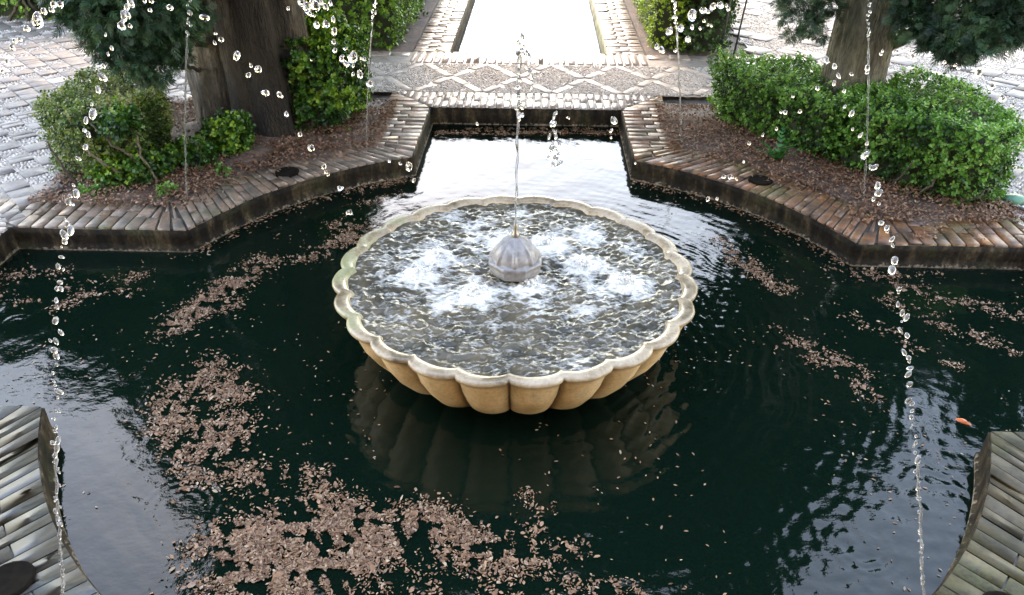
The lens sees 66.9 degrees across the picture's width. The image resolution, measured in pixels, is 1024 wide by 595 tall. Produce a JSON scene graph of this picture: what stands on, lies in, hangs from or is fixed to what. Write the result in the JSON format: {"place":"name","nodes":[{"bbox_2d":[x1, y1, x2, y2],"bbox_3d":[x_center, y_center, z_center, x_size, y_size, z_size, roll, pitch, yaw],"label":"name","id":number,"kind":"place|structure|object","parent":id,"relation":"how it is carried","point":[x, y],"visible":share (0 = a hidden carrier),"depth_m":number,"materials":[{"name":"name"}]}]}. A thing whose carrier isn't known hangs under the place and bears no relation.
{"place":"outdoors","nodes":[
{"label":"outdoors","id":0,"kind":"place"},
{"bbox_2d":[0,218,18,264],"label":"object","id":1,"kind":"structure","parent":0,"point":[9,244],"depth_m":8.03,"materials":[{"name":"brick"}]},
{"bbox_2d":[41,8,46,14],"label":"water drop","id":2,"kind":"object","parent":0,"point":[43,11],"visible":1,"depth_m":2.73,"materials":[{"name":"white"}]},
{"bbox_2d":[49,1,56,12],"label":"water drop","id":3,"kind":"object","parent":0,"point":[53,4],"visible":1,"depth_m":2.99,"materials":[{"name":"white"}]},
{"bbox_2d":[57,1,63,7],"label":"water drop","id":4,"kind":"object","parent":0,"point":[60,4],"visible":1,"depth_m":3.00,"materials":[{"name":"white liquid"}]},
{"bbox_2d":[48,0,134,594],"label":"water jet","id":5,"kind":"object","parent":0,"point":[64,234],"visible":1,"depth_m":2.98,"materials":[{"name":"white"}]},
{"bbox_2d":[23,25,30,31],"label":"water drop","id":6,"kind":"object","parent":5,"relation":"on","point":[26,28],"visible":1,"depth_m":2.30,"materials":[{"name":"white"}]},
{"bbox_2d":[31,11,42,28],"bbox_3d":[-1.542,-0.902,2.520,0.044,0.056,0.033,20,38,28],"label":"water drop","id":7,"kind":"object","parent":5,"relation":"on","point":[37,20],"visible":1,"depth_m":2.51,"materials":[{"name":"white"}]},
{"bbox_2d":[0,16,191,223],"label":"path","id":8,"kind":"structure","parent":0,"point":[40,59],"depth_m":11.76,"materials":[{"name":"grey stone"}]},
{"bbox_2d":[7,0,44,21],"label":"bare root","id":9,"kind":"object","parent":8,"relation":"on","point":[14,11],"visible":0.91,"depth_m":15.44,"materials":[{"name":"brown wood"}]},
{"bbox_2d":[117,21,131,30],"bbox_3d":[-1.580,-1.109,3.165,0.061,0.038,0.032,1,33,1],"label":"water drop","id":10,"kind":"object","parent":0,"point":[121,26],"visible":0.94,"depth_m":3.15,"materials":[{"name":"white"}]},
{"bbox_2d":[166,4,173,9],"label":"water drop","id":11,"kind":"object","parent":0,"point":[169,7],"visible":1,"depth_m":2.81,"materials":[{"name":"white"}]},
{"bbox_2d":[199,14,209,20],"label":"water drop","id":12,"kind":"object","parent":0,"point":[203,17],"visible":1,"depth_m":2.82,"materials":[{"name":"white"}]},
{"bbox_2d":[48,107,383,209],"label":"soil","id":13,"kind":"structure","parent":0,"point":[195,125],"depth_m":9.67,"materials":[{"name":"brown soil"}]},
{"bbox_2d":[77,181,108,199],"bbox_3d":[-4.731,-1.142,8.784,0.350,0.399,0.302,-18,37,-26],"label":"seedling","id":14,"kind":"object","parent":13,"relation":"on","point":[82,190],"visible":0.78,"depth_m":8.69,"materials":[{"name":"green plant"}]},
{"bbox_2d":[27,65,202,188],"bbox_3d":[-4.841,-2.092,9.389,1.670,1.106,2.232,-21,38,-29],"label":"shrub","id":15,"kind":"object","parent":13,"relation":"on","point":[66,121],"visible":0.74,"depth_m":8.97,"materials":[{"name":"green plant"}]},
{"bbox_2d":[84,95,221,191],"bbox_3d":[-4.178,-1.793,9.089,1.643,1.350,0.798,-27,42,-36],"label":"shrub","id":16,"kind":"object","parent":13,"relation":"on","point":[165,162],"visible":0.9,"depth_m":8.82,"materials":[{"name":"green plant"}]},
{"bbox_2d":[155,180,180,198],"bbox_3d":[-3.896,-1.163,8.796,0.274,0.345,0.337,1,33,1],"label":"seedling","id":17,"kind":"object","parent":13,"relation":"on","point":[170,186],"visible":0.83,"depth_m":8.71,"materials":[{"name":"green plant"}]},
{"bbox_2d":[36,0,328,136],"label":"cypress tree","id":18,"kind":"object","parent":13,"relation":"on","point":[254,33],"visible":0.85,"depth_m":9.41,"materials":[{"name":"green plant"}]},
{"bbox_2d":[212,162,232,176],"bbox_3d":[-3.466,-1.429,9.259,0.308,0.372,0.269,1,33,1],"label":"seedling","id":19,"kind":"object","parent":13,"relation":"on","point":[217,169],"visible":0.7,"depth_m":9.18,"materials":[{"name":"green plant"}]},
{"bbox_2d":[195,107,255,158],"bbox_3d":[-3.536,-2.031,9.685,0.665,0.665,0.718,23,39,31],"label":"shrub","id":20,"kind":"object","parent":13,"relation":"on","point":[231,130],"visible":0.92,"depth_m":9.54,"materials":[{"name":"green plant"}]},
{"bbox_2d":[280,0,374,134],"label":"shrub","id":21,"kind":"object","parent":13,"relation":"on","point":[339,96],"visible":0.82,"depth_m":10.18,"materials":[{"name":"green plant"}]},
{"bbox_3d":[-3.623,-1.083,8.635,0.042,0.092,0.044,1,33,1],"label":"nozzle","id":22,"kind":"object","parent":13,"relation":"on","visible":0},
{"bbox_2d":[184,0,191,197],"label":"water jet","id":23,"kind":"object","parent":22,"relation":"on","point":[189,12],"visible":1,"depth_m":7.74,"materials":[{"name":"white"}]},
{"bbox_3d":[-1.915,-2.080,10.194,0.042,0.092,0.044,1,33,1],"label":"nozzle","id":24,"kind":"object","parent":13,"relation":"on","visible":0},
{"bbox_2d":[366,1,376,137],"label":"water jet","id":25,"kind":"object","parent":24,"relation":"on","point":[374,6],"visible":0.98,"depth_m":9.08,"materials":[{"name":"white"}]},
{"bbox_2d":[214,32,223,41],"bbox_3d":[-1.190,-1.058,3.149,0.042,0.039,0.022,20,38,28],"label":"water drop","id":26,"kind":"object","parent":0,"point":[220,39],"visible":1,"depth_m":3.14,"materials":[{"name":"white"}]},
{"bbox_2d":[233,51,240,60],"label":"water drop","id":27,"kind":"object","parent":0,"point":[236,55],"visible":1,"depth_m":2.56,"materials":[{"name":"white"}]},
{"bbox_2d":[43,1,438,198],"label":"ground","id":28,"kind":"structure","parent":0,"point":[381,95],"depth_m":11.87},
{"bbox_2d":[0,0,58,20],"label":"hedge","id":29,"kind":"object","parent":28,"relation":"on","point":[6,7],"visible":0.27,"depth_m":15.58,"materials":[{"name":"green plant"}]},
{"bbox_2d":[0,92,432,252],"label":"pool kerb","id":30,"kind":"structure","parent":28,"relation":"on","point":[193,227],"depth_m":8.59,"materials":[{"name":"brick"}]},
{"bbox_2d":[414,0,473,52],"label":"basin kerb","id":31,"kind":"structure","parent":28,"relation":"on","point":[446,24],"depth_m":15.25,"materials":[{"name":"brick"}]},
{"bbox_2d":[254,65,261,72],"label":"water drop","id":32,"kind":"object","parent":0,"point":[257,68],"visible":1,"depth_m":3.10,"materials":[{"name":"white"}]},
{"bbox_2d":[261,89,269,95],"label":"water drop","id":33,"kind":"object","parent":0,"point":[264,92],"visible":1,"depth_m":2.62,"materials":[{"name":"white"}]},
{"bbox_2d":[277,91,282,97],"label":"water drop","id":34,"kind":"object","parent":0,"point":[279,95],"visible":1,"depth_m":3.27,"materials":[{"name":"white"}]},
{"bbox_2d":[298,0,303,6],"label":"water drop","id":35,"kind":"object","parent":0,"point":[300,2],"visible":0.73,"depth_m":2.94,"materials":[{"name":"white"}]},
{"bbox_2d":[303,1,310,13],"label":"water drop","id":36,"kind":"object","parent":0,"point":[306,6],"visible":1,"depth_m":2.72,"materials":[{"name":"white liquid"}]},
{"bbox_2d":[307,10,314,16],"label":"water drop","id":37,"kind":"object","parent":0,"point":[309,13],"visible":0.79,"depth_m":2.98,"materials":[{"name":"white"}]},
{"bbox_2d":[308,144,314,151],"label":"water drop","id":38,"kind":"object","parent":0,"point":[311,148],"visible":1,"depth_m":3.58,"materials":[{"name":"white"}]},
{"bbox_2d":[310,0,319,11],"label":"water drop","id":39,"kind":"object","parent":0,"point":[315,7],"visible":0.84,"depth_m":3.33,"materials":[{"name":"white"}]},
{"bbox_2d":[313,21,323,28],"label":"water drop","id":40,"kind":"object","parent":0,"point":[316,24],"visible":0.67,"depth_m":3.35,"materials":[{"name":"white"}]},
{"bbox_2d":[323,4,328,10],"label":"water drop","id":41,"kind":"object","parent":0,"point":[325,6],"visible":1,"depth_m":2.68,"materials":[{"name":"white"}]},
{"bbox_2d":[323,16,334,27],"bbox_3d":[-0.657,-0.991,2.785,0.052,0.044,0.022,9,34,14],"label":"water drop","id":42,"kind":"object","parent":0,"point":[326,24],"visible":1,"depth_m":2.79,"materials":[{"name":"white"}]},
{"bbox_2d":[332,27,336,35],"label":"water drop","id":43,"kind":"object","parent":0,"point":[334,31],"visible":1,"depth_m":2.89,"materials":[{"name":"white"}]},
{"bbox_2d":[339,55,343,61],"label":"water drop","id":44,"kind":"object","parent":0,"point":[341,58],"visible":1,"depth_m":3.12,"materials":[{"name":"white"}]},
{"bbox_2d":[347,51,356,63],"bbox_3d":[-0.539,-0.811,2.618,0.034,0.044,0.027,1,33,1],"label":"water drop","id":45,"kind":"object","parent":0,"point":[352,57],"visible":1,"depth_m":2.61,"materials":[{"name":"white"}]},
{"bbox_2d":[351,70,362,79],"bbox_3d":[-0.540,-0.778,2.705,0.040,0.036,0.022,-19,38,-28],"label":"water drop","id":46,"kind":"object","parent":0,"point":[359,74],"visible":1,"depth_m":2.70,"materials":[{"name":"white"}]},
{"bbox_2d":[366,81,371,86],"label":"water drop","id":47,"kind":"object","parent":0,"point":[368,83],"visible":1,"depth_m":3.01,"materials":[{"name":"white"}]},
{"bbox_2d":[368,0,438,51],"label":"soil","id":48,"kind":"structure","parent":0,"point":[413,33],"depth_m":15.00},
{"bbox_2d":[304,0,428,50],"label":"hedge","id":49,"kind":"object","parent":48,"relation":"on","point":[391,18],"visible":0.58,"depth_m":13.75,"materials":[{"name":"green plant"}]},
{"bbox_2d":[406,162,412,171],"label":"water drop","id":50,"kind":"object","parent":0,"point":[409,166],"visible":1,"depth_m":3.72,"materials":[{"name":"white"}]},
{"bbox_2d":[0,124,1023,594],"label":"water","id":51,"kind":"structure","parent":0,"point":[788,498],"depth_m":6.01,"materials":[{"name":"green liquid"}]},
{"bbox_2d":[0,25,1023,594],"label":"floating leaves","id":52,"kind":"object","parent":51,"relation":"on","point":[340,525],"visible":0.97,"depth_m":5.19,"materials":[{"name":"brown plant"}]},
{"bbox_2d":[955,418,970,424],"bbox_3d":[3.524,0.988,5.960,0.224,0.066,0.071,31,44,34],"label":"goldfish","id":53,"kind":"object","parent":51,"relation":"in","point":[962,420],"visible":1,"depth_m":5.98,"materials":[{"name":"orange"}]},
{"bbox_2d":[348,203,681,376],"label":"water","id":54,"kind":"structure","parent":0,"point":[562,318],"depth_m":6.31,"materials":[{"name":"grey liquid"}]},
{"bbox_2d":[402,232,643,302],"bbox_3d":[0.107,-0.309,6.643,2.093,0.134,1.171,1,33,1],"label":"foam","id":55,"kind":"object","parent":54,"relation":"on","point":[472,288],"visible":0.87,"depth_m":6.49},
{"bbox_2d":[26,41,1023,240],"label":"leaf litter","id":56,"kind":"object","parent":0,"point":[372,109],"visible":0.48,"depth_m":9.22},
{"bbox_2d":[457,0,601,54],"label":"water","id":57,"kind":"structure","parent":0,"point":[498,26],"depth_m":16.02,"materials":[{"name":"white liquid"}]},
{"bbox_2d":[367,51,812,126],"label":"path","id":58,"kind":"structure","parent":0,"point":[438,83],"depth_m":12.22,"materials":[{"name":"stone"}]},
{"bbox_2d":[611,116,616,124],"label":"water drop","id":59,"kind":"object","parent":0,"point":[613,120],"visible":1,"depth_m":3.17,"materials":[{"name":"white"}]},
{"bbox_2d":[658,46,664,53],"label":"water drop","id":60,"kind":"object","parent":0,"point":[661,49],"visible":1,"depth_m":2.98,"materials":[{"name":"white"}]},
{"bbox_2d":[666,26,672,35],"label":"water drop","id":61,"kind":"object","parent":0,"point":[669,31],"visible":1,"depth_m":3.39,"materials":[{"name":"white"}]},
{"bbox_2d":[678,24,683,31],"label":"water drop","id":62,"kind":"object","parent":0,"point":[680,27],"visible":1,"depth_m":2.76,"materials":[{"name":"white"}]},
{"bbox_2d":[624,0,751,56],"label":"soil","id":63,"kind":"structure","parent":0,"point":[638,25],"depth_m":14.27,"materials":[{"name":"brown soil"}]},
{"bbox_2d":[632,0,690,50],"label":"hedge","id":64,"kind":"object","parent":63,"relation":"on","point":[656,18],"visible":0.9,"depth_m":14.00,"materials":[{"name":"green plant"}]},
{"bbox_2d":[674,0,741,53],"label":"hedge","id":65,"kind":"object","parent":63,"relation":"on","point":[706,38],"visible":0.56,"depth_m":13.62,"materials":[{"name":"green plant"}]},
{"bbox_2d":[720,0,730,48],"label":"garden stake","id":66,"kind":"object","parent":63,"relation":"on","point":[726,20],"visible":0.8,"depth_m":13.41,"materials":[{"name":"metal"}]},
{"bbox_2d":[733,0,747,53],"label":"garden stake","id":67,"kind":"object","parent":63,"relation":"on","point":[741,19],"visible":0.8,"depth_m":13.49,"materials":[{"name":"metal"}]},
{"bbox_2d":[685,36,690,42],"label":"water drop","id":68,"kind":"object","parent":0,"point":[687,39],"visible":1,"depth_m":2.96,"materials":[{"name":"white"}]},
{"bbox_2d":[688,8,696,21],"bbox_3d":[0.685,-1.073,2.944,0.033,0.046,0.037,1,33,1],"label":"water drop","id":69,"kind":"object","parent":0,"point":[692,13],"visible":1,"depth_m":2.93,"materials":[{"name":"white"}]},
{"bbox_2d":[699,8,706,13],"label":"water drop","id":70,"kind":"object","parent":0,"point":[702,10],"visible":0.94,"depth_m":3.34,"materials":[{"name":"white"}]},
{"bbox_2d":[706,2,715,13],"bbox_3d":[0.838,-1.217,3.260,0.038,0.048,0.025,1,33,1],"label":"water drop","id":71,"kind":"object","parent":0,"point":[712,6],"visible":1,"depth_m":3.25,"materials":[{"name":"white liquid"}]},
{"bbox_2d":[717,1,723,8],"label":"water drop","id":72,"kind":"object","parent":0,"point":[720,4],"visible":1,"depth_m":3.32,"materials":[{"name":"white"}]},
{"bbox_2d":[623,0,1015,217],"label":"ground","id":73,"kind":"structure","parent":0,"point":[684,100],"depth_m":11.75,"materials":[{"name":"grey stone"}]},
{"bbox_2d":[589,0,643,54],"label":"basin kerb","id":74,"kind":"structure","parent":73,"relation":"on","point":[616,32],"depth_m":15.18,"materials":[{"name":"brick"}]},
{"bbox_2d":[618,95,1023,269],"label":"pool kerb","id":75,"kind":"structure","parent":73,"relation":"on","point":[826,226],"depth_m":8.51,"materials":[{"name":"brick"}]},
{"bbox_2d":[666,114,1007,225],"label":"soil","id":76,"kind":"structure","parent":0,"point":[917,221],"depth_m":9.31,"materials":[{"name":"brown soil"}]},
{"bbox_2d":[671,0,681,139],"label":"water jet","id":77,"kind":"object","parent":76,"relation":"on","point":[675,17],"visible":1,"depth_m":9.12,"materials":[{"name":"white"}]},
{"bbox_2d":[755,125,804,160],"bbox_3d":[3.255,-1.889,9.485,0.523,0.471,0.657,1,33,1],"label":"fern","id":78,"kind":"object","parent":76,"relation":"on","point":[779,155],"visible":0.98,"depth_m":9.49,"materials":[{"name":"green plant"}]},
{"bbox_2d":[706,39,1023,209],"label":"hedge","id":79,"kind":"object","parent":76,"relation":"on","point":[944,141],"visible":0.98,"depth_m":9.09,"materials":[{"name":"green plant"}]},
{"bbox_2d":[767,0,1023,148],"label":"cypress tree","id":80,"kind":"object","parent":76,"relation":"on","point":[940,30],"visible":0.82,"depth_m":8.64,"materials":[{"name":"green plant"}]},
{"bbox_2d":[984,197,1023,210],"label":"edging strip","id":81,"kind":"object","parent":76,"relation":"on","point":[1021,208],"visible":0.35,"depth_m":8.54,"materials":[{"name":"metal"}]},
{"bbox_3d":[3.949,-1.088,8.711,0.042,0.092,0.044,1,33,1],"label":"nozzle","id":82,"kind":"object","parent":76,"relation":"on","visible":0},
{"bbox_2d":[863,2,870,197],"bbox_3d":[3.153,-2.369,7.326,1.886,3.634,0.084,-17,37,-25],"label":"water jet","id":83,"kind":"object","parent":82,"relation":"on","point":[868,76],"visible":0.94,"depth_m":7.84,"materials":[{"name":"white"}]},
{"bbox_2d":[865,65,869,73],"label":"water drop","id":84,"kind":"object","parent":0,"point":[867,68],"visible":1,"depth_m":2.61,"materials":[{"name":"white"}]},
{"bbox_2d":[824,56,925,594],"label":"water jet","id":85,"kind":"object","parent":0,"point":[894,259],"visible":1,"depth_m":3.07,"materials":[{"name":"white"}]},
{"bbox_2d":[730,0,1023,224],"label":"path","id":86,"kind":"structure","parent":0,"point":[759,31],"depth_m":13.45,"materials":[{"name":"grey stone"}]},
{"bbox_2d":[1000,193,1023,204],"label":"cover lid","id":87,"kind":"object","parent":86,"relation":"on","point":[1016,199],"visible":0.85,"depth_m":8.64,"materials":[{"name":"green plastic"}]},
{"bbox_2d":[974,68,982,77],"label":"water drop","id":88,"kind":"object","parent":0,"point":[977,73],"visible":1,"depth_m":3.09,"materials":[{"name":"white"}]},
{"bbox_2d":[987,83,995,90],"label":"water drop","id":89,"kind":"object","parent":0,"point":[990,87],"visible":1,"depth_m":3.05,"materials":[{"name":"white"}]},
{"bbox_2d":[998,95,1005,101],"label":"water drop","id":90,"kind":"object","parent":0,"point":[1001,98],"visible":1,"depth_m":2.41,"materials":[{"name":"white"}]},
{"label":"ground","id":91,"kind":"structure","parent":0,"visible":0},
{"bbox_2d":[0,406,101,594],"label":"pool kerb","id":92,"kind":"structure","parent":91,"relation":"on","point":[30,562],"depth_m":4.86,"materials":[{"name":"brick"}]},
{"label":"ground","id":93,"kind":"structure","parent":0,"visible":0},
{"bbox_2d":[932,431,1023,594],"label":"pool kerb","id":94,"kind":"structure","parent":93,"relation":"on","point":[989,558],"depth_m":4.81,"materials":[{"name":"brick"}]},
{"label":"pool floor","id":95,"kind":"structure","parent":0,"visible":0},
{"bbox_2d":[332,195,697,413],"bbox_3d":[0.023,0.148,6.795,3.037,1.796,3.029,1,33,1],"label":"stone fountain","id":96,"kind":"object","parent":95,"relation":"on","point":[515,256],"visible":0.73,"depth_m":5.79,"materials":[{"name":"stone"}]},
{"bbox_2d":[514,33,562,222],"bbox_3d":[0.204,-1.239,5.899,0.385,1.526,0.110,1,33,1],"label":"water jet","id":97,"kind":"object","parent":96,"relation":"on","point":[520,53],"visible":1,"depth_m":5.80,"materials":[{"name":"white"}]}
]}

